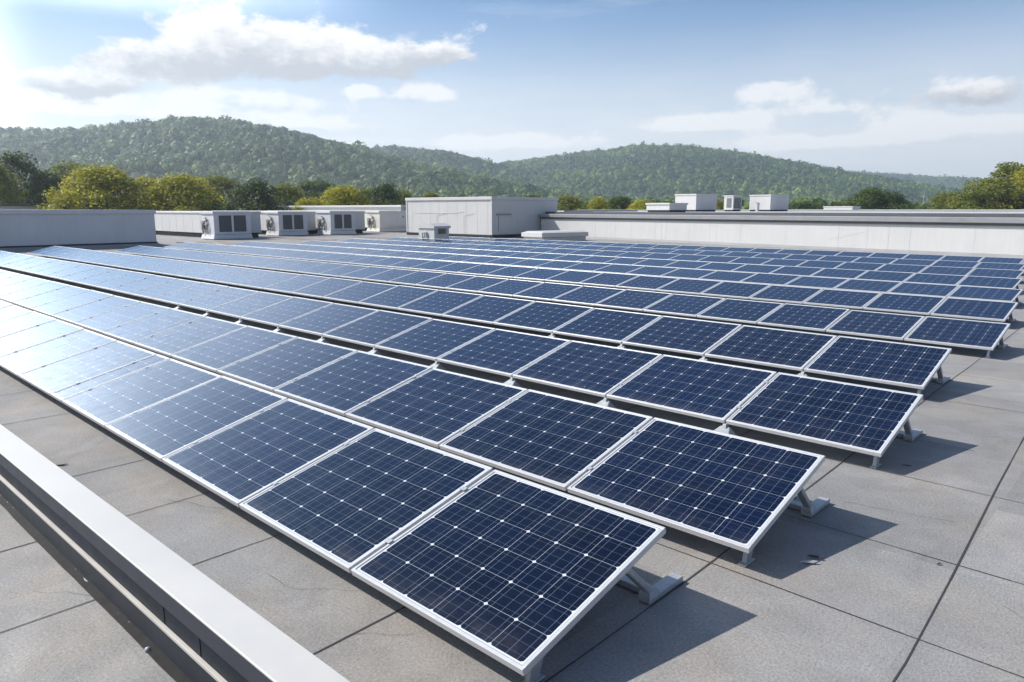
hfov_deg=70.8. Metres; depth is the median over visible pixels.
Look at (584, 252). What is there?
solar panel
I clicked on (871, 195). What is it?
tree
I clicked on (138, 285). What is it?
solar panel
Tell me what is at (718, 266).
solar panel
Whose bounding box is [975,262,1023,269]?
solar panel
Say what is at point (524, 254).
solar panel
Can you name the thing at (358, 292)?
solar panel
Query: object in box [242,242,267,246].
solar panel
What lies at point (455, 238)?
solar panel
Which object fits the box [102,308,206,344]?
solar panel
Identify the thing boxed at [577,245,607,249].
solar panel
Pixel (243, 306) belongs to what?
solar panel
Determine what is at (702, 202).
roof box
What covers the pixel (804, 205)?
tree
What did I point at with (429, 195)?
tree
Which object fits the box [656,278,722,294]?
solar panel
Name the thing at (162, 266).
solar panel
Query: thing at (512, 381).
mounting foot
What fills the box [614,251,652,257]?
solar panel
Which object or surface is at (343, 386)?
solar panel
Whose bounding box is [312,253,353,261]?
solar panel
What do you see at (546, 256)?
solar panel
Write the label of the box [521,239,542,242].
solar panel
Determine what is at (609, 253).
solar panel
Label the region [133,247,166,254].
solar panel
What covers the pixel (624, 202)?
tree
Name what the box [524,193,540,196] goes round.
tree
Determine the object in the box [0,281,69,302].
solar panel
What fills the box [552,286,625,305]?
solar panel
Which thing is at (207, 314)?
mounting foot
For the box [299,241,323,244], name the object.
solar panel
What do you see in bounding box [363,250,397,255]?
solar panel
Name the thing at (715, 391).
solar panel
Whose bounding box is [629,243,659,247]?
solar panel
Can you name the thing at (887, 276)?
solar panel
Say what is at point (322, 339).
mounting foot
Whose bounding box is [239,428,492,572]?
solar panel
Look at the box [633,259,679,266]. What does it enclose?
solar panel
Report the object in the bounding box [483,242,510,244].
solar panel
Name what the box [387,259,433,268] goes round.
solar panel
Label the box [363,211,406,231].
hvac unit
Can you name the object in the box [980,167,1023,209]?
tree
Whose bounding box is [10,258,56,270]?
solar panel
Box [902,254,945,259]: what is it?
solar panel
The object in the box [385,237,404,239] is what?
solar panel
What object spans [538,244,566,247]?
solar panel
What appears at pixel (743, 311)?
solar panel
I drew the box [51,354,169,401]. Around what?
solar panel
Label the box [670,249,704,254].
solar panel
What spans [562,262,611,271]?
solar panel
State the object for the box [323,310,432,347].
solar panel
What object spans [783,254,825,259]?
solar panel
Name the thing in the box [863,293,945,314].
solar panel
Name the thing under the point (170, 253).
solar panel
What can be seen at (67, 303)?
solar panel
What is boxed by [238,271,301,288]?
solar panel
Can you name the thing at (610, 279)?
solar panel
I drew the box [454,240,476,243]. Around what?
solar panel
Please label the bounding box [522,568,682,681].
panel mount
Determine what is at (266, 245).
solar panel
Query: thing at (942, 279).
solar panel
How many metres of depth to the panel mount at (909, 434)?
7.65 m
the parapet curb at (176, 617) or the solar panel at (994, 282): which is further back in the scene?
the solar panel at (994, 282)
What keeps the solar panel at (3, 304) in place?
on the roof
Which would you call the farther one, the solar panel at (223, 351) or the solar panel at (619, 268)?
the solar panel at (619, 268)
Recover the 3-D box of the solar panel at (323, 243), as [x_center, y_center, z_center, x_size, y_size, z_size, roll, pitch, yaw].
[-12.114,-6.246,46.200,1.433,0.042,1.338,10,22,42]
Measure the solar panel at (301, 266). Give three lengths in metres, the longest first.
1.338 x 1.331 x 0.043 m
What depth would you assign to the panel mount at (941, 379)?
10.18 m
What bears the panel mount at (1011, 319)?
on the roof
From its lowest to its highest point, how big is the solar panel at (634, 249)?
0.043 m
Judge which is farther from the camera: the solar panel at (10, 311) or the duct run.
the duct run
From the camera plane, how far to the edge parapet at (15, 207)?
95.29 m
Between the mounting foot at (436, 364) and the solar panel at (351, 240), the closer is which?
the mounting foot at (436, 364)
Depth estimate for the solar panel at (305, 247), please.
41.09 m
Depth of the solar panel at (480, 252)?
36.34 m
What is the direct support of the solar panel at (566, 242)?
on the roof
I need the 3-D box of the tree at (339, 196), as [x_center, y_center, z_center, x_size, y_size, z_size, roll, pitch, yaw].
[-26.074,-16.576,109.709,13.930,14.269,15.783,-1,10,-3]
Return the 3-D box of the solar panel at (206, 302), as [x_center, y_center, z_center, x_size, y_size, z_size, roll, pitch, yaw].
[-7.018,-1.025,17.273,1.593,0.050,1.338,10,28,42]
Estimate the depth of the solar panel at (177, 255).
34.59 m
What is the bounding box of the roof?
[0,231,1023,681]
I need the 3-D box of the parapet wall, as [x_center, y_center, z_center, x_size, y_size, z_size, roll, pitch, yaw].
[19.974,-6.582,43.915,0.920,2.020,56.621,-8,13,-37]
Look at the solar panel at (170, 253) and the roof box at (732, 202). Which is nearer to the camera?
the solar panel at (170, 253)
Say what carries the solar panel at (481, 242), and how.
on the roof
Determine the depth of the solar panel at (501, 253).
35.37 m
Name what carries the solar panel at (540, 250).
on the roof
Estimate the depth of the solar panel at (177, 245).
43.86 m
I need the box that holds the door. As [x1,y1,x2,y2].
[499,215,508,233]
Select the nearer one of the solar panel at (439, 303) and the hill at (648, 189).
the solar panel at (439, 303)
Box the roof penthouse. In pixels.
[405,197,558,237]
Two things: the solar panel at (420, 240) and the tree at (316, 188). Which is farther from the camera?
the tree at (316, 188)
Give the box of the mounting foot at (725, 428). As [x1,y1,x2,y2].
[713,423,736,435]
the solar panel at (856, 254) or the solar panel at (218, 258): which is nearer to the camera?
the solar panel at (218, 258)
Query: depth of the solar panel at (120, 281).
21.51 m
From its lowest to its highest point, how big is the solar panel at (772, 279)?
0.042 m
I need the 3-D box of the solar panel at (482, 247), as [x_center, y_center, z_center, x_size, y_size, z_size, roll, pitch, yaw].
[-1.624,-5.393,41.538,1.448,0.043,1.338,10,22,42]
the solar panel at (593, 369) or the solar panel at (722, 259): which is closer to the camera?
the solar panel at (593, 369)
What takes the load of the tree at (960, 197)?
on the ground
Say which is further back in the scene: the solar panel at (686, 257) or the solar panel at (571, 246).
the solar panel at (571, 246)
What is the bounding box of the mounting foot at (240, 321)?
[235,319,245,324]
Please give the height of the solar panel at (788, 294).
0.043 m
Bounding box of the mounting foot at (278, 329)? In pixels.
[273,327,284,333]
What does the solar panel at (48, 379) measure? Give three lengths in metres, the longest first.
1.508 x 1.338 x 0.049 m
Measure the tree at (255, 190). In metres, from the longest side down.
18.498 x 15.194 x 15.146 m
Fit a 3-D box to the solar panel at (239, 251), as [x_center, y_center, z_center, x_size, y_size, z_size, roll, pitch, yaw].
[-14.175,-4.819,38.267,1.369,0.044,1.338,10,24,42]
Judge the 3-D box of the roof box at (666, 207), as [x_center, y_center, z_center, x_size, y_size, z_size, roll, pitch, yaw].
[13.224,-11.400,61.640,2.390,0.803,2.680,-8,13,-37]
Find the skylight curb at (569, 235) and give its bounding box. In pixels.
[521,230,587,240]
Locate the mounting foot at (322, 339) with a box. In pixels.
[316,336,329,343]
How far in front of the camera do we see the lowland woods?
240.93 m
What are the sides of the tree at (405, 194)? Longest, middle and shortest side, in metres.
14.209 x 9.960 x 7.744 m
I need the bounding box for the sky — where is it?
[0,0,1023,179]
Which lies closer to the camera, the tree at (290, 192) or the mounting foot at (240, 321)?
the mounting foot at (240, 321)
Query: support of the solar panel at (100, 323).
on the roof
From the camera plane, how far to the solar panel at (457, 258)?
32.33 m
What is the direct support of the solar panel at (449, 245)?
on the roof
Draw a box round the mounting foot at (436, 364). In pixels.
[430,361,445,370]
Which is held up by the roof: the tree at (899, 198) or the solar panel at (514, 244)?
the solar panel at (514, 244)
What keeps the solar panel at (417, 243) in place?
on the roof
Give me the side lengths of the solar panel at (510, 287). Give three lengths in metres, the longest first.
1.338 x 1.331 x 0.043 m
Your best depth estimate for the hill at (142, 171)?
653.26 m
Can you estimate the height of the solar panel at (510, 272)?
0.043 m
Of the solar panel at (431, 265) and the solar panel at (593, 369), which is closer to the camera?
the solar panel at (593, 369)
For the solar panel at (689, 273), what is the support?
on the roof
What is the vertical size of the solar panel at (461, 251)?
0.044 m
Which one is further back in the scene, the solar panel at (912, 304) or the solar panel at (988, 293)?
the solar panel at (988, 293)
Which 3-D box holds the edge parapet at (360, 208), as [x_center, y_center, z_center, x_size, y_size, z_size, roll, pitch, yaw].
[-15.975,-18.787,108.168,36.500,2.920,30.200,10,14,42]
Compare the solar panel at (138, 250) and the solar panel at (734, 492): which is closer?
the solar panel at (734, 492)
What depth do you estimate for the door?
62.69 m
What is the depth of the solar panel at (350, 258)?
31.66 m
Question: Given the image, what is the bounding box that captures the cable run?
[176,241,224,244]
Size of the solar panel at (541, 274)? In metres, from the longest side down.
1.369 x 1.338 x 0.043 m
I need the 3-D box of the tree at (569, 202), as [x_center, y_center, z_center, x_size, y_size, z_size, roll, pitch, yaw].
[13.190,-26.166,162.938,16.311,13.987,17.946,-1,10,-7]
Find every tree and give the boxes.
[0,150,58,204]
[0,163,29,204]
[20,168,94,204]
[23,160,123,204]
[34,164,162,209]
[49,199,70,209]
[123,173,229,210]
[123,176,175,204]
[187,173,251,203]
[210,177,299,210]
[261,181,317,205]
[281,196,330,210]
[282,179,343,205]
[318,185,370,205]
[356,186,385,202]
[369,181,406,210]
[394,189,412,204]
[421,190,438,197]
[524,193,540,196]
[557,194,595,210]
[585,196,612,209]
[602,195,633,209]
[625,199,653,209]
[716,197,723,209]
[788,200,829,209]
[834,186,919,209]
[870,191,913,209]
[916,191,958,209]
[935,190,990,209]
[944,177,1023,209]
[955,162,1023,209]
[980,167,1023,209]
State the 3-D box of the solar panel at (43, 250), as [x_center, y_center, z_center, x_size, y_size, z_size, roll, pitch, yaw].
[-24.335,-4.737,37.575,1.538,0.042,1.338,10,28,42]
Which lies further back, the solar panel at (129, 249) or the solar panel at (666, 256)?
the solar panel at (129, 249)
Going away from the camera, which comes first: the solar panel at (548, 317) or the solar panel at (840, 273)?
the solar panel at (548, 317)
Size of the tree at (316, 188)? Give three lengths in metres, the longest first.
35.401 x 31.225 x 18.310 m
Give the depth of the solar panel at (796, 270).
25.55 m
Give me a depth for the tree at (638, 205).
154.23 m
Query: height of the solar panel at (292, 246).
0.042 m
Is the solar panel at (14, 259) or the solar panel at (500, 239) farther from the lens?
the solar panel at (500, 239)
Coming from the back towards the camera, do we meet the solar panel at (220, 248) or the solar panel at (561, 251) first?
the solar panel at (220, 248)
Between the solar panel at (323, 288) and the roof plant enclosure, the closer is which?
the solar panel at (323, 288)
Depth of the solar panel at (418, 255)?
34.28 m
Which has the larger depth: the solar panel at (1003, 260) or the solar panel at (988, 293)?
the solar panel at (1003, 260)
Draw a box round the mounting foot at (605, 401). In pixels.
[596,397,614,407]
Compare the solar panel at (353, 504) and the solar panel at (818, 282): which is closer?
the solar panel at (353, 504)
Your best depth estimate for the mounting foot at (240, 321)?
15.22 m
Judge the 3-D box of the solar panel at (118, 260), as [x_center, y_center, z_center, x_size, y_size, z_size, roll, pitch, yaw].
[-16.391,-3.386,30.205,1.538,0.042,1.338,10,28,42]
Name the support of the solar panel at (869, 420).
on the mounting foot at (725, 428)
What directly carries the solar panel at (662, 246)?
on the roof
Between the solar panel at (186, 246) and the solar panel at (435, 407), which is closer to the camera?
the solar panel at (435, 407)
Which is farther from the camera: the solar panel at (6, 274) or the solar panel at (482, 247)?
the solar panel at (482, 247)
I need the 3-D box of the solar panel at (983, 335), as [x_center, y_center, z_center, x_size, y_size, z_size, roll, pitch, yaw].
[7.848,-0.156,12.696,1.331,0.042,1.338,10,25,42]
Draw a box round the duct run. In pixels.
[564,210,637,211]
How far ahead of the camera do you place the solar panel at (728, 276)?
23.57 m
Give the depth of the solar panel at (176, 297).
18.30 m
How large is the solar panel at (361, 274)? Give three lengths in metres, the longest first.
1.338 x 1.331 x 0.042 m
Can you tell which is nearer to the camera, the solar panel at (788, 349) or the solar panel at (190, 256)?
the solar panel at (788, 349)
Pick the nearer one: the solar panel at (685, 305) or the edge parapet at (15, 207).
the solar panel at (685, 305)
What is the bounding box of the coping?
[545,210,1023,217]
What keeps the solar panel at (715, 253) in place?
on the roof
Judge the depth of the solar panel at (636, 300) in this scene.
17.20 m
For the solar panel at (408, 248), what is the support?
on the roof
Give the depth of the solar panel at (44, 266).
26.87 m
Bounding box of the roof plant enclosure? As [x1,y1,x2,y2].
[0,210,163,251]
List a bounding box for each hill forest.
[0,114,662,202]
[368,144,578,192]
[495,141,993,203]
[850,170,991,191]
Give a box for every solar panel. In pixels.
[0,252,13,256]
[0,253,24,260]
[0,255,35,264]
[0,256,44,268]
[0,271,19,279]
[0,274,35,286]
[0,278,50,295]
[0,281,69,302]
[0,300,12,307]
[0,305,32,320]
[0,311,55,336]
[0,319,84,356]
[0,329,116,376]
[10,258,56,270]
[13,285,88,309]
[18,340,155,395]
[21,260,69,273]
[27,246,60,254]
[31,290,113,315]
[33,262,83,275]
[36,247,70,255]
[44,248,81,257]
[45,264,99,278]
[51,295,139,323]
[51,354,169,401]
[54,249,92,258]
[59,266,115,282]
[62,358,220,428]
[64,250,103,260]
[74,269,133,285]
[74,301,169,333]
[75,252,115,261]
[86,253,129,263]
[91,272,153,289]
[98,255,142,265]
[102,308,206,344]
[105,376,287,461]
[110,275,176,294]
[111,256,155,267]
[114,246,148,252]
[123,247,157,253]
[125,258,173,270]
[130,279,200,299]
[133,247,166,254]
[133,317,246,356]
[141,260,191,272]
[143,248,178,255]
[153,249,189,256]
[153,282,228,304]
[157,262,207,275]
[162,398,374,507]
[164,250,202,258]
[165,242,191,247]
[171,326,296,372]
[174,243,204,248]
[175,264,228,278]
[176,251,215,259]
[179,287,259,310]
[183,244,214,249]
[188,253,226,261]
[194,244,224,250]
[194,266,251,281]
[201,254,240,262]
[204,245,235,251]
[207,291,292,318]
[215,255,256,264]
[215,269,275,284]
[216,246,246,252]
[217,337,357,391]
[227,247,260,253]
[229,256,272,265]
[233,241,257,245]
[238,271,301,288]
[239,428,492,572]
[240,248,273,254]
[240,297,332,326]
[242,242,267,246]
[245,258,289,267]
[252,243,282,247]
[253,249,288,255]
[261,259,306,269]
[263,274,330,293]
[264,243,294,248]
[266,250,301,257]
[274,350,432,415]
[276,244,305,248]
[278,303,378,335]
[279,261,327,271]
[281,251,317,258]
[289,245,319,250]
[291,277,362,297]
[296,252,334,259]
[298,263,348,274]
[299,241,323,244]
[302,246,332,251]
[309,241,334,245]
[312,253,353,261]
[316,247,347,252]
[318,264,369,276]
[321,242,349,246]
[323,281,398,303]
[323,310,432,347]
[329,255,369,262]
[331,248,363,253]
[333,243,363,246]
[339,238,363,241]
[340,266,393,279]
[346,368,527,447]
[347,249,380,254]
[347,256,389,264]
[348,243,377,247]
[350,239,373,242]
[351,469,665,675]
[358,285,437,309]
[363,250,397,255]
[363,268,417,282]
[364,244,391,248]
[365,240,390,243]
[367,257,411,266]
[375,319,495,360]
[377,240,402,244]
[378,245,406,249]
[381,251,417,256]
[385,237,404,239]
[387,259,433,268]
[388,271,446,285]
[389,241,414,244]
[393,246,423,250]
[395,238,420,240]
[397,290,483,315]
[399,252,437,258]
[405,242,433,245]
[409,260,455,270]
[410,247,443,251]
[411,238,431,241]
[415,273,475,288]
[418,253,459,259]
[420,242,447,246]
[423,239,448,241]
[427,248,460,252]
[432,262,480,272]
[435,243,462,247]
[437,239,461,242]
[437,329,570,376]
[438,255,478,261]
[439,389,652,490]
[442,295,534,323]
[445,276,507,292]
[446,249,479,254]
[449,237,467,239]
[451,244,480,248]
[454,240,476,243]
[457,264,507,275]
[459,237,479,239]
[460,256,503,263]
[462,250,497,255]
[468,241,494,244]
[468,245,499,249]
[475,238,496,240]
[477,279,543,296]
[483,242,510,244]
[483,251,519,256]
[483,257,526,265]
[484,266,537,277]
[485,245,518,250]
[489,238,509,241]
[493,301,593,332]
[500,242,527,245]
[502,239,528,241]
[504,246,538,251]
[505,252,542,257]
[508,259,554,267]
[513,268,569,280]
[513,282,582,300]
[513,340,661,396]
[520,243,544,246]
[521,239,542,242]
[524,247,559,252]
[527,253,567,259]
[534,260,581,269]
[536,240,560,243]
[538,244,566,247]
[545,248,581,253]
[545,270,601,283]
[551,254,591,261]
[552,241,579,244]
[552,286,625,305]
[553,308,661,343]
[557,245,586,248]
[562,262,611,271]
[567,417,824,552]
[568,249,604,254]
[569,241,596,244]
[576,256,619,262]
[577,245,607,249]
[579,272,639,286]
[590,242,615,245]
[592,250,626,256]
[593,264,643,273]
[595,289,672,310]
[598,246,630,250]
[604,257,646,264]
[606,354,776,422]
[609,243,635,246]
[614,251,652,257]
[616,275,679,290]
[621,247,653,251]
[622,316,741,355]
[625,266,679,276]
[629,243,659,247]
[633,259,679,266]
[641,253,680,259]
[643,294,724,316]
[645,248,678,252]
[650,244,681,248]
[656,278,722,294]
[660,268,716,278]
[663,260,711,268]
[667,254,710,260]
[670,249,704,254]
[673,245,704,249]
[694,250,731,255]
[696,246,729,250]
[696,262,745,270]
[697,298,783,323]
[698,255,739,262]
[699,271,756,281]
[701,281,770,298]
[705,325,836,370]
[721,247,755,251]
[723,251,760,256]
[726,372,922,456]
[728,257,773,264]
[732,264,783,272]
[740,273,800,285]
[748,248,782,252]
[749,285,822,303]
[753,253,792,258]
[757,303,849,331]
[761,259,807,265]
[769,266,823,275]
[776,249,811,253]
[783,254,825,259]
[785,276,848,288]
[797,260,844,267]
[803,289,880,308]
[804,250,842,255]
[804,336,951,389]
[811,268,867,278]
[818,255,859,261]
[826,310,924,339]
[834,279,901,292]
[835,251,874,256]
[835,262,884,270]
[853,257,897,263]
[855,270,914,281]
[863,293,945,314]
[868,253,908,258]
[875,264,927,272]
[888,282,958,297]
[890,259,937,265]
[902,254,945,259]
[904,273,966,284]
[904,316,1010,350]
[920,266,974,275]
[931,260,979,267]
[931,297,1017,321]
[940,255,983,261]
[948,286,1022,301]
[957,276,1022,288]
[967,268,1023,277]
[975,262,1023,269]
[979,257,1023,263]
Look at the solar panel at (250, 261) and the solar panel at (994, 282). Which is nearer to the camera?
the solar panel at (994, 282)
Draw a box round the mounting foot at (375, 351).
[368,348,380,354]
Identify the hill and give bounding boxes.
[60,132,463,193]
[529,152,852,198]
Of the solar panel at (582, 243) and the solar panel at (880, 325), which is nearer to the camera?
the solar panel at (880, 325)
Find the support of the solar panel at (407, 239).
on the roof
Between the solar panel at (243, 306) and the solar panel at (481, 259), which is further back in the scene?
the solar panel at (481, 259)
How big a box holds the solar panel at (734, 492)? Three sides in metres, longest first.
1.564 x 1.338 x 0.042 m
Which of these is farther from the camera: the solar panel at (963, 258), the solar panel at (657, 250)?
the solar panel at (657, 250)
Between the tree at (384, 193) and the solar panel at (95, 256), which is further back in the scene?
the tree at (384, 193)
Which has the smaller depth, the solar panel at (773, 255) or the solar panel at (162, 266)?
the solar panel at (162, 266)
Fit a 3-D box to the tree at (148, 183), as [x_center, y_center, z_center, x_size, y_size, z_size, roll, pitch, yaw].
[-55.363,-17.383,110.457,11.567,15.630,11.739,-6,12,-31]
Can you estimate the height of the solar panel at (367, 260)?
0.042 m
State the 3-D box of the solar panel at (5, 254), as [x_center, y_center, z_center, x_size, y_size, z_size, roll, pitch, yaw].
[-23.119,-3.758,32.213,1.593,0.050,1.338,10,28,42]
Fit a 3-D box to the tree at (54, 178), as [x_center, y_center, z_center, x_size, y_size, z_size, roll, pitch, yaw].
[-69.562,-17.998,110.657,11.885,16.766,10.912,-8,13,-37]
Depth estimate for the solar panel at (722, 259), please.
31.59 m
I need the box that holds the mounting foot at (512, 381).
[503,377,521,387]
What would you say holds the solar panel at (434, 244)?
on the roof
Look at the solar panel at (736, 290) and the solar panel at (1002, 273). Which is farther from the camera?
the solar panel at (1002, 273)
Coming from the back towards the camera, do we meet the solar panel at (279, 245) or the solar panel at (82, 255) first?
the solar panel at (279, 245)
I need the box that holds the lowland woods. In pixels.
[1,195,934,209]
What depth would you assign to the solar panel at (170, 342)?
12.16 m
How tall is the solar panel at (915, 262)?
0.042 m
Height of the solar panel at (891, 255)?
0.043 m
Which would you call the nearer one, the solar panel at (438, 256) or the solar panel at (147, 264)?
the solar panel at (147, 264)
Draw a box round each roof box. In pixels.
[645,203,687,211]
[675,194,717,211]
[724,195,742,210]
[749,195,789,210]
[823,206,860,209]
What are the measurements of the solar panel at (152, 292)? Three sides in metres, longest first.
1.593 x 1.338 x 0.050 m
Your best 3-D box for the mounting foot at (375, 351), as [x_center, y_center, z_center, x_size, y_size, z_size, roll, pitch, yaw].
[-2.338,0.194,12.024,0.290,0.147,0.292,10,14,42]
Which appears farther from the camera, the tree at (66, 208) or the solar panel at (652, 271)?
the tree at (66, 208)
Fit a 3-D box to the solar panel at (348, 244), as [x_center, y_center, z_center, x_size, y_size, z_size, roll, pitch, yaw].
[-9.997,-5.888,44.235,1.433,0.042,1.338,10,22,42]
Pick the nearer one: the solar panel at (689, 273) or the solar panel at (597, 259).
the solar panel at (689, 273)
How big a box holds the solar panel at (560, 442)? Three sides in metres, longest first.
1.598 x 1.338 x 0.049 m
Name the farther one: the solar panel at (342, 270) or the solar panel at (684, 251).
the solar panel at (684, 251)
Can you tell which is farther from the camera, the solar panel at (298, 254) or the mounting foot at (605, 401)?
the solar panel at (298, 254)
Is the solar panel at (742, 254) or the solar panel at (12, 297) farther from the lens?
the solar panel at (742, 254)
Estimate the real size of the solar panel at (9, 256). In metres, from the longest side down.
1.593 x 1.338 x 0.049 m
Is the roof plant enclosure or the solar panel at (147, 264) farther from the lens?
the roof plant enclosure
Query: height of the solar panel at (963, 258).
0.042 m
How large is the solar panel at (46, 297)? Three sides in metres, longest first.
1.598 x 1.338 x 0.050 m
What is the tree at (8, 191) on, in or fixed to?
on the ground
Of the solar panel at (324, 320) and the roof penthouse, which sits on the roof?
the roof penthouse
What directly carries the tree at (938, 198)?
on the ground
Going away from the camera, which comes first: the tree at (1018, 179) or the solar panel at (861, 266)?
the solar panel at (861, 266)
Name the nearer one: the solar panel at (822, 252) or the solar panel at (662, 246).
the solar panel at (822, 252)
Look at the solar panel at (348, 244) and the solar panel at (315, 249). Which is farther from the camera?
the solar panel at (348, 244)
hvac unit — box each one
[154,211,260,239]
[258,211,315,235]
[313,211,364,234]
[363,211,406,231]
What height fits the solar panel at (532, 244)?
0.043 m
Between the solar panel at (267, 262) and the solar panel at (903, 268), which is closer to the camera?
the solar panel at (903, 268)
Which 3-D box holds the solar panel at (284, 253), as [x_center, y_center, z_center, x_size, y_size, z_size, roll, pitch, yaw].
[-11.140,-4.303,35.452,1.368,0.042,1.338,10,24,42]
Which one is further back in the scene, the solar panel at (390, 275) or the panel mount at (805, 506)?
the solar panel at (390, 275)
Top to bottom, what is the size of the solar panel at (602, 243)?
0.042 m
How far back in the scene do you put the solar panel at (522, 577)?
4.37 m
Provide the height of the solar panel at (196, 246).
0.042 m
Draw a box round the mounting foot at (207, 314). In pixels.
[203,311,213,317]
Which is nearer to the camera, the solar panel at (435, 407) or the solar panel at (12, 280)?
the solar panel at (435, 407)
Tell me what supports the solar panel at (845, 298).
on the roof
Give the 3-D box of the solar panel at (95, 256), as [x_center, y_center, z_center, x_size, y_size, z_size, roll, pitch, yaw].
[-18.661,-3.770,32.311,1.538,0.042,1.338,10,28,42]
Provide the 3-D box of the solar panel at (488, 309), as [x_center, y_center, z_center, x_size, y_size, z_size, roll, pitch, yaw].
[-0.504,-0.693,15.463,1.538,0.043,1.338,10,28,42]
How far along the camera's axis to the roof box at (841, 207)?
107.71 m
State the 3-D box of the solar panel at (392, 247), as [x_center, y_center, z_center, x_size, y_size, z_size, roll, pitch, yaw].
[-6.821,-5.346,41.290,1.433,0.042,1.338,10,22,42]
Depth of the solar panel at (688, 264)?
28.49 m
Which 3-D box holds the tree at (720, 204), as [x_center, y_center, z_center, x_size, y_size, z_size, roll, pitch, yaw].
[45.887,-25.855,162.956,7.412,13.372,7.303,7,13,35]
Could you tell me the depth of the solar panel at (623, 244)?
44.02 m
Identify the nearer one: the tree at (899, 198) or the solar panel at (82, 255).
the solar panel at (82, 255)
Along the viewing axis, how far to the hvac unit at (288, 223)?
66.76 m
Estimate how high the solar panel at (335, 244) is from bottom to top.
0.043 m
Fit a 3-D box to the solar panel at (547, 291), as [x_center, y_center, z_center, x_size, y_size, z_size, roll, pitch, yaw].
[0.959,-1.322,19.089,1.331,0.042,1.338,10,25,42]
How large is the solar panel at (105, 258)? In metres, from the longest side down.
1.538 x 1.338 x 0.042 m
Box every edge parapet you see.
[0,204,204,210]
[258,205,405,210]
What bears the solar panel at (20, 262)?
on the roof
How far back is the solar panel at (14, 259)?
30.10 m
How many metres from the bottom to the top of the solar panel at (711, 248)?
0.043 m
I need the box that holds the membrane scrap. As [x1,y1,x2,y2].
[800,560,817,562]
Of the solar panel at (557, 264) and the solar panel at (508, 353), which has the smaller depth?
the solar panel at (508, 353)
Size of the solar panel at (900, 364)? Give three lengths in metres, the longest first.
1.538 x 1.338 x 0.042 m
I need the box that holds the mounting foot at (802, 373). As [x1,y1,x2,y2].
[797,371,808,376]
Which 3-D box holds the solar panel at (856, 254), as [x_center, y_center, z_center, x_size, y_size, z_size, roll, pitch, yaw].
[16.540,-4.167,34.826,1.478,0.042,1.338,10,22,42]
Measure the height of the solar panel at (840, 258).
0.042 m
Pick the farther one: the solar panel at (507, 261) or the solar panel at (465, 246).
the solar panel at (465, 246)
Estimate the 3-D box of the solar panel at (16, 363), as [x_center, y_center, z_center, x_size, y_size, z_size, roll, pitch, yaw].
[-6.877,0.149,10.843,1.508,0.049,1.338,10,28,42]
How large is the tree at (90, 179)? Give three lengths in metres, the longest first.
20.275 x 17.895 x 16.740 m
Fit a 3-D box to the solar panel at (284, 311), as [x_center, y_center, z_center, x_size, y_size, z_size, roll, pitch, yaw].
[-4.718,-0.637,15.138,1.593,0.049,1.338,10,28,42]
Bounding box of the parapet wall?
[539,214,1023,257]
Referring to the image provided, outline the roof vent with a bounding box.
[417,223,450,238]
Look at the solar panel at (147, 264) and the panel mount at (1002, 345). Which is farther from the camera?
the solar panel at (147, 264)
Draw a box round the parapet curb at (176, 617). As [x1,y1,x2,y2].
[0,424,349,681]
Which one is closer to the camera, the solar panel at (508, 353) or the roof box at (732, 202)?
the solar panel at (508, 353)
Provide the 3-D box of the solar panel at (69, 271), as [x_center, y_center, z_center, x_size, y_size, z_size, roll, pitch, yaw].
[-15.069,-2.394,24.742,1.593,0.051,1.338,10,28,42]
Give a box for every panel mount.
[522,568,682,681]
[738,488,829,566]
[870,419,922,468]
[917,367,949,393]
[985,337,1007,357]
[1000,313,1015,322]
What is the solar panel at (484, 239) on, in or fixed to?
on the roof
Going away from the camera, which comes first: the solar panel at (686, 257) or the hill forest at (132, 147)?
the solar panel at (686, 257)
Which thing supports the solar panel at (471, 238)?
on the roof
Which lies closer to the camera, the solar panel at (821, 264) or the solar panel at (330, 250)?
the solar panel at (821, 264)
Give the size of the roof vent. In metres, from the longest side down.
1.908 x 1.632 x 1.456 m
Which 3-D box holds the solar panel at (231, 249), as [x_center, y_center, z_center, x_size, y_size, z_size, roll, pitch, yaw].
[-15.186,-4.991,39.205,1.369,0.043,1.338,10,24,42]
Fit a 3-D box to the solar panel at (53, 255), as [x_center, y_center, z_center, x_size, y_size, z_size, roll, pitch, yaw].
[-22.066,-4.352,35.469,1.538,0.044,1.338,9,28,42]
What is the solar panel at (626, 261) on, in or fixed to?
on the roof
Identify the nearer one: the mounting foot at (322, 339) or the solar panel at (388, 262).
the mounting foot at (322, 339)
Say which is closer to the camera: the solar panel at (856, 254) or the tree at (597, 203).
the solar panel at (856, 254)
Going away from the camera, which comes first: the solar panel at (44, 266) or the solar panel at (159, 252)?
the solar panel at (44, 266)
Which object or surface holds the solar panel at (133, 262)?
on the roof
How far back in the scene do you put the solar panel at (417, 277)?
22.69 m
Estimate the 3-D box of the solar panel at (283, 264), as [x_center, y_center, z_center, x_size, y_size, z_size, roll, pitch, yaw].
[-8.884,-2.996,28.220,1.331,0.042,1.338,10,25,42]
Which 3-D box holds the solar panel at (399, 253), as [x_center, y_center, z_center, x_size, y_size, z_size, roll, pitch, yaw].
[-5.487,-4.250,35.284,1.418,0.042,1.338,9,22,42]
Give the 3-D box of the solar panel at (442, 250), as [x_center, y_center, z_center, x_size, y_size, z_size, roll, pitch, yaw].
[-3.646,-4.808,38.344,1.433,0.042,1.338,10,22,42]
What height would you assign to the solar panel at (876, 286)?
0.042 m
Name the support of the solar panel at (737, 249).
on the roof
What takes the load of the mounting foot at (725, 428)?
on the roof
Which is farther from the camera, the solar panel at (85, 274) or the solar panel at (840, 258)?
the solar panel at (840, 258)
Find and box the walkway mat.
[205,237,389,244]

